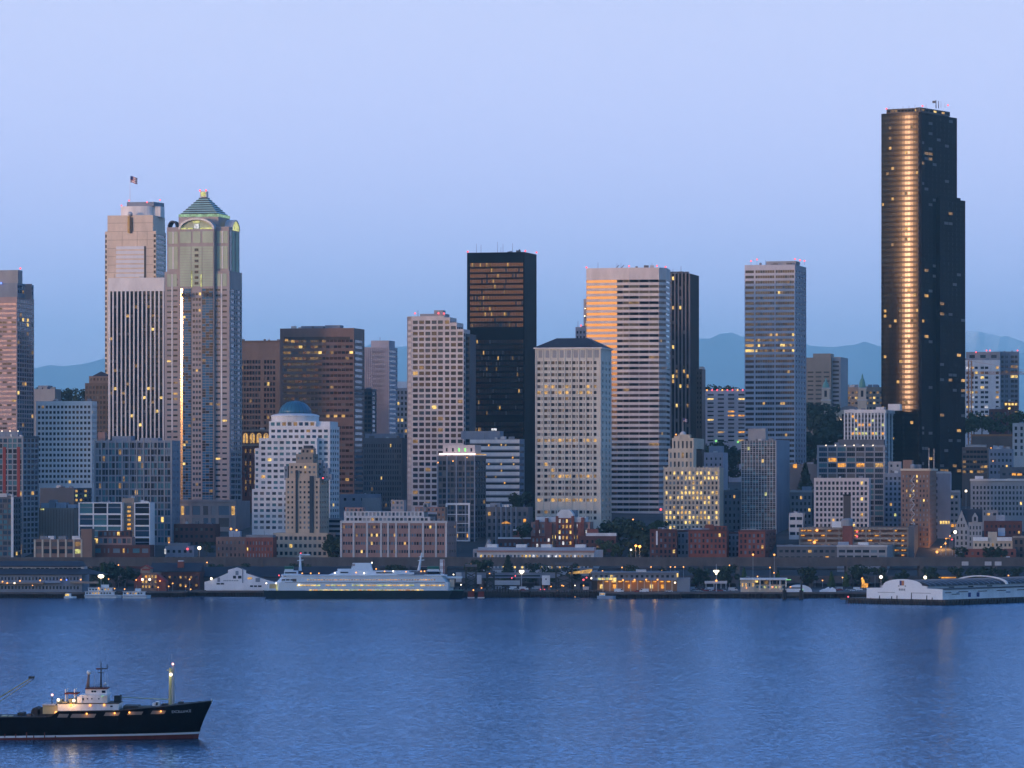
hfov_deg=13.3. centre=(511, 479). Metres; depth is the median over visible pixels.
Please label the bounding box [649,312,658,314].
window
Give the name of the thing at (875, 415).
window
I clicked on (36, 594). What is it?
pier
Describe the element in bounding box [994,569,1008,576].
broadleaf tree
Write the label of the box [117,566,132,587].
broadleaf tree
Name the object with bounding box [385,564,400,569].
broadleaf tree
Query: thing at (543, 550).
market hall
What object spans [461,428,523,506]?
office block
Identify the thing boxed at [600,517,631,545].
broadleaf tree
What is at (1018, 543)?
warehouse
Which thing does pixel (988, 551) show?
broadleaf tree
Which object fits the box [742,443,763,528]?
window
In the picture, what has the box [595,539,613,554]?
broadleaf tree
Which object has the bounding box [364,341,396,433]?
office tower
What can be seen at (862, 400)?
church tower
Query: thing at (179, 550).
block
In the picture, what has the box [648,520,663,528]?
broadleaf tree
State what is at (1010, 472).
building
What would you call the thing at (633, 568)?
broadleaf tree
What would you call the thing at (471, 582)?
hoist tower
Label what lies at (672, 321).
window
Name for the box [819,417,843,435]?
broadleaf tree
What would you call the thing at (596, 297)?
window
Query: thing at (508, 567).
conifer
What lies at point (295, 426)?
office tower
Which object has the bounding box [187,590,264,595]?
pier
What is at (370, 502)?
office block
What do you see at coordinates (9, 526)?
window
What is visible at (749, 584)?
ticket building
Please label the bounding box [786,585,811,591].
tent
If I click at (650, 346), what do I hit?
window
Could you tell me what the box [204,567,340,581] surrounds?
pier shed
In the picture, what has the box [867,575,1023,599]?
pier shed
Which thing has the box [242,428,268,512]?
hotel
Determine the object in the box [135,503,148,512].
window
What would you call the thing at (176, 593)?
pier
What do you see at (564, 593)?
dolphin
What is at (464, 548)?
ground
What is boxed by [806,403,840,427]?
broadleaf tree
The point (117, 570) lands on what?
broadleaf tree
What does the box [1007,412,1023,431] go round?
broadleaf tree
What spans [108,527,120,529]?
window
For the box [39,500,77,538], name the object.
office block
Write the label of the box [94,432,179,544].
apartment tower
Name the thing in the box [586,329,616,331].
window
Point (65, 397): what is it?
broadleaf tree
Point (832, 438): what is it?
broadleaf tree
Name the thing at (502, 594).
dolphin
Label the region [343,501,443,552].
window
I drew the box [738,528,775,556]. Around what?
brick building
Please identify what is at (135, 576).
broadleaf tree
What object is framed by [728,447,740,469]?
broadleaf tree
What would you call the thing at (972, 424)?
broadleaf tree
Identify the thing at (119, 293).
window
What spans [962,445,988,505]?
office block
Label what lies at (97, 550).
window
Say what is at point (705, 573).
broadleaf tree
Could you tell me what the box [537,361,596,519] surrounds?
window
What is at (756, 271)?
window
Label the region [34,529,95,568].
brick building
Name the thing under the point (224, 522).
window
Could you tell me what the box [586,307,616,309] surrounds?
window
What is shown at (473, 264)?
window
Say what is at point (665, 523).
broadleaf tree
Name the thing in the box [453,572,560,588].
gangway
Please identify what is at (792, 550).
block
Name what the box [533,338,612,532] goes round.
office tower
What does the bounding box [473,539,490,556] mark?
block
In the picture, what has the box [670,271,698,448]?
office tower
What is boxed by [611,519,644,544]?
broadleaf tree
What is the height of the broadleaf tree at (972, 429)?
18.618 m
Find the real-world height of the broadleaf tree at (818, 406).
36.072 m
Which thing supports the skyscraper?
on the ground
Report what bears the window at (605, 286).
in the office tower at (628, 316)
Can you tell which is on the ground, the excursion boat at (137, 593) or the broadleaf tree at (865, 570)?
the broadleaf tree at (865, 570)
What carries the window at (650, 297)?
in the office tower at (628, 316)
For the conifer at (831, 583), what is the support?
on the road
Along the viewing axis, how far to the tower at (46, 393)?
3603.11 m
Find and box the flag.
[130,176,136,183]
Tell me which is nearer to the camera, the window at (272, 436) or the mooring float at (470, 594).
the mooring float at (470, 594)
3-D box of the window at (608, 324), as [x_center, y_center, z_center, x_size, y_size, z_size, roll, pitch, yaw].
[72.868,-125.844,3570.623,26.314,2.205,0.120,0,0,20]
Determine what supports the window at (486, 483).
in the office block at (504, 467)
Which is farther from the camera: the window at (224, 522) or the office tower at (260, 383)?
the office tower at (260, 383)
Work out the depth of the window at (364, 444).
3605.25 m
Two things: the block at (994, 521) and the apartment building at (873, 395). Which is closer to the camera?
the block at (994, 521)
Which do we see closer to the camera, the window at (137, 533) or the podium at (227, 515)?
the window at (137, 533)
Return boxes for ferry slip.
[540,577,596,589]
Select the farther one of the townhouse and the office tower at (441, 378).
the office tower at (441, 378)
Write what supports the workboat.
on the water
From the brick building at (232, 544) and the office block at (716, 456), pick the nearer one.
the brick building at (232, 544)
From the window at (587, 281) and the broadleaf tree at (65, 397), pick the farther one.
the broadleaf tree at (65, 397)
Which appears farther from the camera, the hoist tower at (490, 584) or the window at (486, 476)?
the window at (486, 476)
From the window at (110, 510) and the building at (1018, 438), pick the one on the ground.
the building at (1018, 438)
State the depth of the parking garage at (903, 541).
3245.95 m
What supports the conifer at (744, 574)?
on the road
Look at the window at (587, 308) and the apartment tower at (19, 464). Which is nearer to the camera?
the apartment tower at (19, 464)
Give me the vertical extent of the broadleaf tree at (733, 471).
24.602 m
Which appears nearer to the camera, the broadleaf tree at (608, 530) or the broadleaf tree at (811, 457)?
the broadleaf tree at (608, 530)
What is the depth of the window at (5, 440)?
3252.30 m
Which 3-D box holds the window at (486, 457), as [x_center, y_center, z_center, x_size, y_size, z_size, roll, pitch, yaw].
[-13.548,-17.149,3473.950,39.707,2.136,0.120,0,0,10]
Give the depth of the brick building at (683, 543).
3243.71 m
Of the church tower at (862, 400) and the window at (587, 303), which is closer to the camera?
the window at (587, 303)
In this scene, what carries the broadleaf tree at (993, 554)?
on the ground
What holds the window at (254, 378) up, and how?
in the office tower at (260, 383)
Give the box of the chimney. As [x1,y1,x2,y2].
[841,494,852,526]
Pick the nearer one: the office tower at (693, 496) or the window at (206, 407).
the office tower at (693, 496)
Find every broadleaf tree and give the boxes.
[61,388,78,400]
[61,391,69,400]
[69,394,83,400]
[73,389,84,400]
[87,566,98,586]
[97,562,118,584]
[106,561,122,587]
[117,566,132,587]
[125,567,140,580]
[198,542,215,552]
[207,563,223,566]
[289,562,311,566]
[322,534,339,554]
[325,536,339,554]
[325,546,338,556]
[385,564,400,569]
[392,564,407,569]
[463,560,484,587]
[471,559,493,587]
[507,491,532,506]
[511,501,534,521]
[513,521,532,543]
[522,562,548,585]
[546,567,567,582]
[566,562,582,582]
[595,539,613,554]
[597,522,613,532]
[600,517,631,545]
[609,542,624,556]
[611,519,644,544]
[621,520,649,541]
[623,541,639,556]
[623,564,638,570]
[632,526,649,551]
[632,541,649,556]
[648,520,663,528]
[654,521,669,527]
[688,567,702,587]
[694,568,710,587]
[705,384,716,389]
[705,442,719,452]
[714,567,732,587]
[716,385,732,389]
[718,440,737,468]
[720,564,740,586]
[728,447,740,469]
[728,455,740,483]
[797,566,813,585]
[803,568,818,587]
[806,402,827,431]
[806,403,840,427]
[806,427,829,461]
[806,432,826,450]
[806,447,816,461]
[807,412,840,435]
[812,431,843,444]
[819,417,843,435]
[822,414,843,433]
[825,434,843,444]
[847,566,862,587]
[852,564,871,586]
[871,567,888,587]
[893,569,909,579]
[920,566,936,579]
[928,569,941,578]
[947,567,964,577]
[951,546,968,556]
[964,567,981,577]
[965,416,981,433]
[965,418,980,437]
[968,412,993,433]
[979,566,996,577]
[982,419,1000,432]
[982,547,994,556]
[989,551,1000,556]
[993,410,1023,433]
[994,546,1008,556]
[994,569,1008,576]
[995,423,1008,433]
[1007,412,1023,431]
[1009,567,1023,576]
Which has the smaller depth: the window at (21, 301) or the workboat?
the workboat
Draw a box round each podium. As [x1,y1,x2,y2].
[180,500,249,531]
[790,462,816,491]
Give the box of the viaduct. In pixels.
[0,557,1023,586]
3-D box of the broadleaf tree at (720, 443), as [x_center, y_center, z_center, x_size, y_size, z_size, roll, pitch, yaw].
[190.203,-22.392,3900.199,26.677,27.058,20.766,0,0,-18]
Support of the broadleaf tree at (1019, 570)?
on the ground
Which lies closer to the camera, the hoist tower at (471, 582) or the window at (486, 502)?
the hoist tower at (471, 582)
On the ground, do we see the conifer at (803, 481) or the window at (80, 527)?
the conifer at (803, 481)
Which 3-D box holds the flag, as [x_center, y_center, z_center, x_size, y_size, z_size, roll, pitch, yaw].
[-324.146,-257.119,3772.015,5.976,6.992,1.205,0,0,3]
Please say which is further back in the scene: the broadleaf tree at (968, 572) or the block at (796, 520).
the block at (796, 520)
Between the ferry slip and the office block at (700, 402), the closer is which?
the ferry slip
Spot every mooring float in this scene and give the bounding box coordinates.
[468,589,473,597]
[478,591,483,597]
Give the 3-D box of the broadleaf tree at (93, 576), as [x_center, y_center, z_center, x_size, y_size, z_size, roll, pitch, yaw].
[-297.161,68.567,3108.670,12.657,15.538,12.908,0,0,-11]
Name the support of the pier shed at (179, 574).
on the ground
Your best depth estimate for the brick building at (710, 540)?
3228.24 m
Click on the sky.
(359, 151)
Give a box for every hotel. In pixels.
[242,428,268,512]
[900,460,937,547]
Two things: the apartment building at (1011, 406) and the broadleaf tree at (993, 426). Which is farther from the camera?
the apartment building at (1011, 406)
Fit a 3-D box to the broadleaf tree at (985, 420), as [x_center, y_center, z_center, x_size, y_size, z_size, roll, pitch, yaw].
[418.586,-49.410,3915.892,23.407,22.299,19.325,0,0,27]
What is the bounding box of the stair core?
[122,495,137,536]
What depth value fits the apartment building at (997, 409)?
3991.39 m
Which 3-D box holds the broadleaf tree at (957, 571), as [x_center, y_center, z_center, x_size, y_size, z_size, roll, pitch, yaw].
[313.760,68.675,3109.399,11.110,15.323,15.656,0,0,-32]
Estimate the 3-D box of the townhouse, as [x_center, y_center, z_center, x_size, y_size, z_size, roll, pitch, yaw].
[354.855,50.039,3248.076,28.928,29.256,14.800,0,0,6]
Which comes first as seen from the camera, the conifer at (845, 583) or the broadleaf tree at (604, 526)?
the conifer at (845, 583)
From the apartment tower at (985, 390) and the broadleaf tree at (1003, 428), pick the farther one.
the apartment tower at (985, 390)
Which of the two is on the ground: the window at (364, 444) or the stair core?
the stair core
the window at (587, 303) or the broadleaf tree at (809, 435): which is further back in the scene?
the broadleaf tree at (809, 435)
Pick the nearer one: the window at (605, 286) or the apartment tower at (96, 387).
the window at (605, 286)
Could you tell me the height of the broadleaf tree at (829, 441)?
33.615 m
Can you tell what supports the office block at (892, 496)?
on the ground
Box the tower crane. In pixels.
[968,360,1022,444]
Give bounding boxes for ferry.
[263,553,463,597]
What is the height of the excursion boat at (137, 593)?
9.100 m
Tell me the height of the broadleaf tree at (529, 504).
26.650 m
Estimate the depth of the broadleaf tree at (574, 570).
3107.33 m
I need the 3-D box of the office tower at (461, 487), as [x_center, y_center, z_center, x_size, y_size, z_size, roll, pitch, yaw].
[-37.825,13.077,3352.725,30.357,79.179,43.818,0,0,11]
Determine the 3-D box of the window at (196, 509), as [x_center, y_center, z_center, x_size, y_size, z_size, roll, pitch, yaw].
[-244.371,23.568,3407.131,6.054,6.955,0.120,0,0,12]
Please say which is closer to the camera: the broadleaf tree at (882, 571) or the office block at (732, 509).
the broadleaf tree at (882, 571)
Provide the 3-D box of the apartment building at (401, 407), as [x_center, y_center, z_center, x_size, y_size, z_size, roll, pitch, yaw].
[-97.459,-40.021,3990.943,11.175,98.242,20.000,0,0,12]
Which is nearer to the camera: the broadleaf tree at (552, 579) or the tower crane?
the broadleaf tree at (552, 579)
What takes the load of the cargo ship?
on the water
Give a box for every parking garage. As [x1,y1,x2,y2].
[329,518,343,536]
[799,521,917,556]
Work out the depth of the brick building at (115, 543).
3208.76 m
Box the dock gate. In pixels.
[782,581,803,598]
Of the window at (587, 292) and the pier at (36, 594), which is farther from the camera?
the window at (587, 292)
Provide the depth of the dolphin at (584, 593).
3001.44 m
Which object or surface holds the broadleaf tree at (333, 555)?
on the ground
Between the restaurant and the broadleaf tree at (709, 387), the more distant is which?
the broadleaf tree at (709, 387)
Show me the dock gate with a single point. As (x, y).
(785, 593)
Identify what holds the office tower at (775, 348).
on the ground
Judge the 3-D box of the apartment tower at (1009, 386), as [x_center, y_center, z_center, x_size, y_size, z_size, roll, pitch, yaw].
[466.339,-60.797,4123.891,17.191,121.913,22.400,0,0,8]
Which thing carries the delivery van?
on the pier at (739, 594)
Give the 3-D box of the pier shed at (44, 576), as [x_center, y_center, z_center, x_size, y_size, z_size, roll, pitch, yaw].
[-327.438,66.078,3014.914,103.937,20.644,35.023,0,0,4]
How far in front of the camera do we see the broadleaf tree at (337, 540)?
3229.88 m
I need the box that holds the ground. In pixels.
[25,482,1023,594]
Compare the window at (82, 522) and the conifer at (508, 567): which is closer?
the conifer at (508, 567)
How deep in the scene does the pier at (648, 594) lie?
2972.68 m
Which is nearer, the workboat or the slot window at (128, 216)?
the workboat
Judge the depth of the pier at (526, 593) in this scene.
3006.69 m
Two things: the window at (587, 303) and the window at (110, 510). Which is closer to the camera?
the window at (110, 510)
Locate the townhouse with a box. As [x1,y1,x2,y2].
[973,528,1011,548]
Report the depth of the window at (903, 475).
3301.90 m
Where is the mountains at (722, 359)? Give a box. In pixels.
[34,332,1023,412]
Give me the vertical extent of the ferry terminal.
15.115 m
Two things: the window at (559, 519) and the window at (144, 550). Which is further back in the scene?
the window at (559, 519)
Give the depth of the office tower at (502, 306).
3656.63 m
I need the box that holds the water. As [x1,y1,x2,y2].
[0,596,1023,767]
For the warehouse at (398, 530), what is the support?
on the ground
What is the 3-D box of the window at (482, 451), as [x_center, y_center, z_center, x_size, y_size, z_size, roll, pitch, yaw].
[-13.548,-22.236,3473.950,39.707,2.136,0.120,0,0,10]
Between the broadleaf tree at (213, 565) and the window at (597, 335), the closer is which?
the broadleaf tree at (213, 565)
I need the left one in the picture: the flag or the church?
the flag
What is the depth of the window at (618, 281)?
3562.37 m
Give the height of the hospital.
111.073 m
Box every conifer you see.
[96,564,107,585]
[501,555,515,585]
[739,567,746,585]
[797,462,813,489]
[827,571,835,587]
[841,572,850,586]
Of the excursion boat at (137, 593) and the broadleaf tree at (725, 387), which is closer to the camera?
the excursion boat at (137, 593)
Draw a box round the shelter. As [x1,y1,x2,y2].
[705,581,726,583]
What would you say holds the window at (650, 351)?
in the office tower at (628, 316)
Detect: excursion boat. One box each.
[84,578,121,597]
[122,588,150,597]
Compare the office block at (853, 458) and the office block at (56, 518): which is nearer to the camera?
the office block at (56, 518)
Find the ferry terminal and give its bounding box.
[590,569,689,591]
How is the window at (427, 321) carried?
in the office tower at (441, 378)
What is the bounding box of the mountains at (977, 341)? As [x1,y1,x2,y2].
[965,331,1023,352]
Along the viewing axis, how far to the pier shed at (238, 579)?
3036.96 m
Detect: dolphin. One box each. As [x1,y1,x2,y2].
[484,590,520,596]
[496,586,508,596]
[529,591,552,596]
[555,590,572,596]
[573,590,596,596]
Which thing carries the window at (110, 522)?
in the apartment building at (108, 515)
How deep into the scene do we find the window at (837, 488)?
3344.09 m
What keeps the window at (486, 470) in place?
in the office block at (504, 467)
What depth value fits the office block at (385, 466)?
3603.76 m
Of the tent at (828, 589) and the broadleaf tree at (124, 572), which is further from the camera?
the broadleaf tree at (124, 572)
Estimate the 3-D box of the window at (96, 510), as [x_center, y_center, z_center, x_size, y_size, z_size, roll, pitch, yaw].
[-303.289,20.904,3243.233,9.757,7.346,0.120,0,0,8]
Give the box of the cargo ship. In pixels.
[0,663,212,739]
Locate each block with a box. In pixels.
[36,399,96,507]
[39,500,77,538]
[40,485,91,507]
[164,542,197,556]
[174,519,236,545]
[340,491,381,517]
[363,434,406,508]
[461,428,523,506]
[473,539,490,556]
[486,503,532,543]
[696,367,704,467]
[704,446,727,489]
[724,488,740,530]
[776,544,836,568]
[789,511,804,539]
[790,486,813,526]
[814,475,870,526]
[817,440,886,525]
[837,542,892,572]
[844,404,901,472]
[884,462,901,525]
[936,471,951,538]
[951,490,960,537]
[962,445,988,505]
[970,476,1023,530]
[984,510,1021,541]
[989,445,1013,478]
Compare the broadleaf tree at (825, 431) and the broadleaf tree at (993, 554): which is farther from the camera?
the broadleaf tree at (825, 431)
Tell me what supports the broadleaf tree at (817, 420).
on the ground
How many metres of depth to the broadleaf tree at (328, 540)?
3230.87 m
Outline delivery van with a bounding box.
[728,587,737,590]
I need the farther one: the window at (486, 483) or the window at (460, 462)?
the window at (486, 483)
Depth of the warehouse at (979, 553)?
3217.77 m
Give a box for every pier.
[0,592,84,597]
[118,590,187,596]
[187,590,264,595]
[453,589,605,596]
[605,592,681,597]
[682,590,866,597]
[840,593,1023,604]
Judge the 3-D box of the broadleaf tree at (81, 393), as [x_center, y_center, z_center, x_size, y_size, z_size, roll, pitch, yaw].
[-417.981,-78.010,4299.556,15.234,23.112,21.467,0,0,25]
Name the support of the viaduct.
on the ground
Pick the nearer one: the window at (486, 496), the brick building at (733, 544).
the brick building at (733, 544)
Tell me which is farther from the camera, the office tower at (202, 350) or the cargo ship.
the office tower at (202, 350)
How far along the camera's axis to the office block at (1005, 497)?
3404.97 m
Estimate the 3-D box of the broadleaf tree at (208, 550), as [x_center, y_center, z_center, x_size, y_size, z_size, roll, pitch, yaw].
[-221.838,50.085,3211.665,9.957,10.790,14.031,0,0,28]
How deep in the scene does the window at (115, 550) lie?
3208.14 m
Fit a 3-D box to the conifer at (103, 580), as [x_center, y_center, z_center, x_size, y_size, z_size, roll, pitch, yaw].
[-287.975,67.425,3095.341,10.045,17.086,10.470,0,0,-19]
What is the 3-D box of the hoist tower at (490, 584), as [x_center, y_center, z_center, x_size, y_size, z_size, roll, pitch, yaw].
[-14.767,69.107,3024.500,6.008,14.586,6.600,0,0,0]
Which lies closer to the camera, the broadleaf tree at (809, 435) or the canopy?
the canopy
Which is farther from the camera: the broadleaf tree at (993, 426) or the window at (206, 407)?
the broadleaf tree at (993, 426)
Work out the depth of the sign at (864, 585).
3060.00 m
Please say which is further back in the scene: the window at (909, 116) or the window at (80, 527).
the window at (909, 116)
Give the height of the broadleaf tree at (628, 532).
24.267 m
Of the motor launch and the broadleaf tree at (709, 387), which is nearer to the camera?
the motor launch
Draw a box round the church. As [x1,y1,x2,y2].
[836,406,857,427]
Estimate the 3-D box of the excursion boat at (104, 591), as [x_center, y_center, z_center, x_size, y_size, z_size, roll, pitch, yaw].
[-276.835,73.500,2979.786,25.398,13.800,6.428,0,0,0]
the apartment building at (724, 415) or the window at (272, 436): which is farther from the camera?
the apartment building at (724, 415)
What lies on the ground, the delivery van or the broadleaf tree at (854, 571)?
the broadleaf tree at (854, 571)
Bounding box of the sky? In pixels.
[0,0,1023,367]
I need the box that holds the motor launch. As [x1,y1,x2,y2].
[64,593,75,597]
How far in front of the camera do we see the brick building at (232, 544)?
3223.92 m
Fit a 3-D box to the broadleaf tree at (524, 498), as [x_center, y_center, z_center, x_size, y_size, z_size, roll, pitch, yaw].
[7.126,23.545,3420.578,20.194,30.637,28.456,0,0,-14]
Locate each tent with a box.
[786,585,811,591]
[819,587,835,591]
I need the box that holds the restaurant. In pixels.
[134,565,168,590]
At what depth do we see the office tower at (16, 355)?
3402.98 m
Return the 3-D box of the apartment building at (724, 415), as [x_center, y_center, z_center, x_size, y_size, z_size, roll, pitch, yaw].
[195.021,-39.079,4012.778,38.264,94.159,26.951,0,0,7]
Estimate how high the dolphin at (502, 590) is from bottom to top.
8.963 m
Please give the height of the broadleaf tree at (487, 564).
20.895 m
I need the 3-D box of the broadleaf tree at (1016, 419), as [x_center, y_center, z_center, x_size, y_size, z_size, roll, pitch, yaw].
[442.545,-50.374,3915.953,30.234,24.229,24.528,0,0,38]
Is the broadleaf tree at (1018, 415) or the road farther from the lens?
the broadleaf tree at (1018, 415)
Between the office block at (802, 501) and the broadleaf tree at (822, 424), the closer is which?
the office block at (802, 501)
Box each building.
[0,493,20,556]
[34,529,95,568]
[78,500,123,536]
[95,531,154,568]
[134,500,154,544]
[216,531,244,556]
[245,535,276,556]
[397,382,406,437]
[498,509,618,551]
[650,527,677,556]
[678,528,687,556]
[688,524,728,556]
[705,385,744,481]
[729,531,737,556]
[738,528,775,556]
[740,576,790,591]
[848,385,880,409]
[989,407,1007,433]
[1000,465,1023,478]
[1004,399,1017,433]
[1012,422,1023,466]
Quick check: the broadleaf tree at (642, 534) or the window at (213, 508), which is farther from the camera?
the window at (213, 508)
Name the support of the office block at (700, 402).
on the ground
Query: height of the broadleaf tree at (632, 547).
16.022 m
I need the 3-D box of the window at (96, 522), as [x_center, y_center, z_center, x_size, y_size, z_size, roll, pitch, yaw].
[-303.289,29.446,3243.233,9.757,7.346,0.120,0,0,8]
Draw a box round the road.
[113,587,878,588]
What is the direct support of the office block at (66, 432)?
on the ground
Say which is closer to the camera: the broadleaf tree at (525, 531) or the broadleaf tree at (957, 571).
the broadleaf tree at (957, 571)
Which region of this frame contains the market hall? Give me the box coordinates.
[477,544,602,575]
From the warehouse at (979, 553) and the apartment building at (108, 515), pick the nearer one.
the warehouse at (979, 553)
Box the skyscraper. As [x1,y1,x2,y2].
[881,101,964,497]
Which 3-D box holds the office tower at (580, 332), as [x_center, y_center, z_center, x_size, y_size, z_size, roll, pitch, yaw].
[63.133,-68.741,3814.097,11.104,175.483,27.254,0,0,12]
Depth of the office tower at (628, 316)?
3562.97 m
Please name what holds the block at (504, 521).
on the ground
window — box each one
[0,285,32,428]
[0,439,21,553]
[8,525,10,549]
[38,406,89,482]
[80,503,92,512]
[80,515,92,524]
[80,527,92,535]
[94,503,106,512]
[94,515,106,524]
[94,527,106,536]
[95,548,100,552]
[102,443,169,541]
[108,503,120,512]
[108,515,120,524]
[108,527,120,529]
[111,292,161,439]
[113,548,119,552]
[128,216,129,232]
[133,548,139,552]
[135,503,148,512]
[135,515,148,524]
[135,527,148,536]
[135,538,148,544]
[142,548,147,552]
[167,278,236,499]
[186,506,189,514]
[193,506,199,514]
[193,518,199,523]
[204,506,207,514]
[211,506,215,514]
[219,506,228,514]
[219,518,228,526]
[242,360,274,424]
[254,430,327,528]
[283,357,352,501]
[285,457,330,528]
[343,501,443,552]
[364,444,400,495]
[413,320,468,504]
[439,448,473,541]
[470,263,522,436]
[470,444,518,445]
[481,450,518,452]
[486,457,518,458]
[486,463,518,464]
[486,470,518,471]
[486,476,518,477]
[486,483,518,484]
[486,489,518,490]
[486,496,509,497]
[486,502,513,503]
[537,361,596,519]
[559,519,570,544]
[586,280,616,282]
[586,285,616,287]
[586,291,616,293]
[586,296,616,298]
[586,302,616,304]
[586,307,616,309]
[586,312,616,315]
[586,318,616,320]
[586,323,616,325]
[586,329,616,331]
[586,334,616,336]
[595,340,616,342]
[617,280,665,510]
[649,285,658,287]
[649,290,658,292]
[649,296,658,298]
[649,301,658,303]
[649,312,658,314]
[649,323,658,325]
[649,334,658,336]
[649,345,658,347]
[649,350,658,352]
[666,472,709,528]
[672,321,688,436]
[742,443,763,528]
[755,270,804,462]
[816,487,866,520]
[845,415,879,438]
[847,447,882,525]
[882,109,964,486]
[903,475,927,544]
[980,486,1014,514]
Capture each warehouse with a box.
[340,500,455,566]
[964,549,1015,556]
[1013,535,1023,556]
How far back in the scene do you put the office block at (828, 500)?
3343.64 m
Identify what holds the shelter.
on the pier at (739, 594)
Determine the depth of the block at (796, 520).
3341.00 m
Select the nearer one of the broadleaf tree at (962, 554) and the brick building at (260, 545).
the broadleaf tree at (962, 554)
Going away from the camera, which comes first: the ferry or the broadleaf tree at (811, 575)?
the ferry
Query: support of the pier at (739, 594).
in the water
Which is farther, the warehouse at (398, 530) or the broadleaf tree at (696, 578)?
the warehouse at (398, 530)
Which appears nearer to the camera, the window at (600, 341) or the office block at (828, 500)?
the office block at (828, 500)
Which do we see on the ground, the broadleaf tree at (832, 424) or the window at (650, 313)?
the broadleaf tree at (832, 424)
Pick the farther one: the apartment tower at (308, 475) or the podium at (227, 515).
the podium at (227, 515)
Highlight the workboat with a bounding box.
[597,593,615,598]
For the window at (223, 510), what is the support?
in the podium at (227, 515)
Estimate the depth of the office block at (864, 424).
3664.81 m
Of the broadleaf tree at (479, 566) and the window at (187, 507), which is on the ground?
the broadleaf tree at (479, 566)
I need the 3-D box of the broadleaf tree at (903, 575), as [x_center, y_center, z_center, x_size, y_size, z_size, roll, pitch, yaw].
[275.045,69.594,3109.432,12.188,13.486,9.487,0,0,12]
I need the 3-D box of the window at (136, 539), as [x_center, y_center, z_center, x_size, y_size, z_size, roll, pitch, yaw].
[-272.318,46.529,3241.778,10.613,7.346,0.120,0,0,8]
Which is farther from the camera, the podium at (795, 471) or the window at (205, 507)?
the podium at (795, 471)
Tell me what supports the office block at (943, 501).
on the ground
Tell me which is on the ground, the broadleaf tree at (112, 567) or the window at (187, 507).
the broadleaf tree at (112, 567)
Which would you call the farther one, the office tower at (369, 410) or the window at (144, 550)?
the office tower at (369, 410)
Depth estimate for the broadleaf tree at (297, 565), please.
3126.32 m
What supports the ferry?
on the water
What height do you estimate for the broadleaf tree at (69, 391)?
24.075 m
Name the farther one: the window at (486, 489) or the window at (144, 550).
the window at (486, 489)
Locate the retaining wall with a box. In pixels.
[972,434,1011,448]
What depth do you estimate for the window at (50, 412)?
3456.99 m
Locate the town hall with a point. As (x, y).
(965, 534)
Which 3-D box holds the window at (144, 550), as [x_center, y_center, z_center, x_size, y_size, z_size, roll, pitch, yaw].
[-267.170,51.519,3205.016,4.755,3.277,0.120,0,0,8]
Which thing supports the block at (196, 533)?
on the ground
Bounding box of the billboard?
[542,575,549,589]
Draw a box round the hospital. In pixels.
[806,354,847,459]
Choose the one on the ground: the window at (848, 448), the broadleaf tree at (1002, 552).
the broadleaf tree at (1002, 552)
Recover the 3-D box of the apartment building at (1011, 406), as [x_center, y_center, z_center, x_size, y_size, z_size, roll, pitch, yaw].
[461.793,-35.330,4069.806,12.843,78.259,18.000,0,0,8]
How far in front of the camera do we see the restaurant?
3030.26 m
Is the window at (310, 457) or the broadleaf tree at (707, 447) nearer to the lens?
the window at (310, 457)
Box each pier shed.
[0,561,106,591]
[151,560,204,589]
[204,567,275,590]
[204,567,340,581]
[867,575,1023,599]
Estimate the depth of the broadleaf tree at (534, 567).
3108.48 m
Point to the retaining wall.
(990, 441)
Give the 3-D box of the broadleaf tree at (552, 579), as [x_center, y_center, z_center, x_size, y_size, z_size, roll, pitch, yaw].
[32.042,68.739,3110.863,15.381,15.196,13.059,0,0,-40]
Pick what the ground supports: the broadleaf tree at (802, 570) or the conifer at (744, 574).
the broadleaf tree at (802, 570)
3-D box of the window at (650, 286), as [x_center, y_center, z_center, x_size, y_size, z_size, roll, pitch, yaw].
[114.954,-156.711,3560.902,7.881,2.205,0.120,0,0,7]
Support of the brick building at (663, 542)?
on the ground
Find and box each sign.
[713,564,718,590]
[861,578,867,589]
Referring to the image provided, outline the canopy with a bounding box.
[570,568,592,588]
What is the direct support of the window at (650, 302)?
in the office tower at (628, 316)
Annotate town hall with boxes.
[955,509,982,554]
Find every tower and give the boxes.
[0,267,33,435]
[0,432,38,556]
[34,386,60,435]
[85,372,107,440]
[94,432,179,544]
[105,199,165,373]
[108,276,163,440]
[164,190,241,500]
[242,339,279,428]
[252,400,338,534]
[273,446,334,556]
[280,325,363,501]
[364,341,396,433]
[364,388,375,437]
[407,310,475,513]
[437,445,485,541]
[440,559,444,573]
[465,563,476,589]
[467,242,536,505]
[486,570,494,589]
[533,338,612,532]
[555,561,572,588]
[575,299,585,337]
[586,265,669,513]
[660,431,723,529]
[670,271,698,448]
[741,429,789,533]
[745,258,805,463]
[821,378,830,412]
[857,374,867,409]
[965,350,999,446]
[1000,350,1018,411]
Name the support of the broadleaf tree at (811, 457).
on the ground

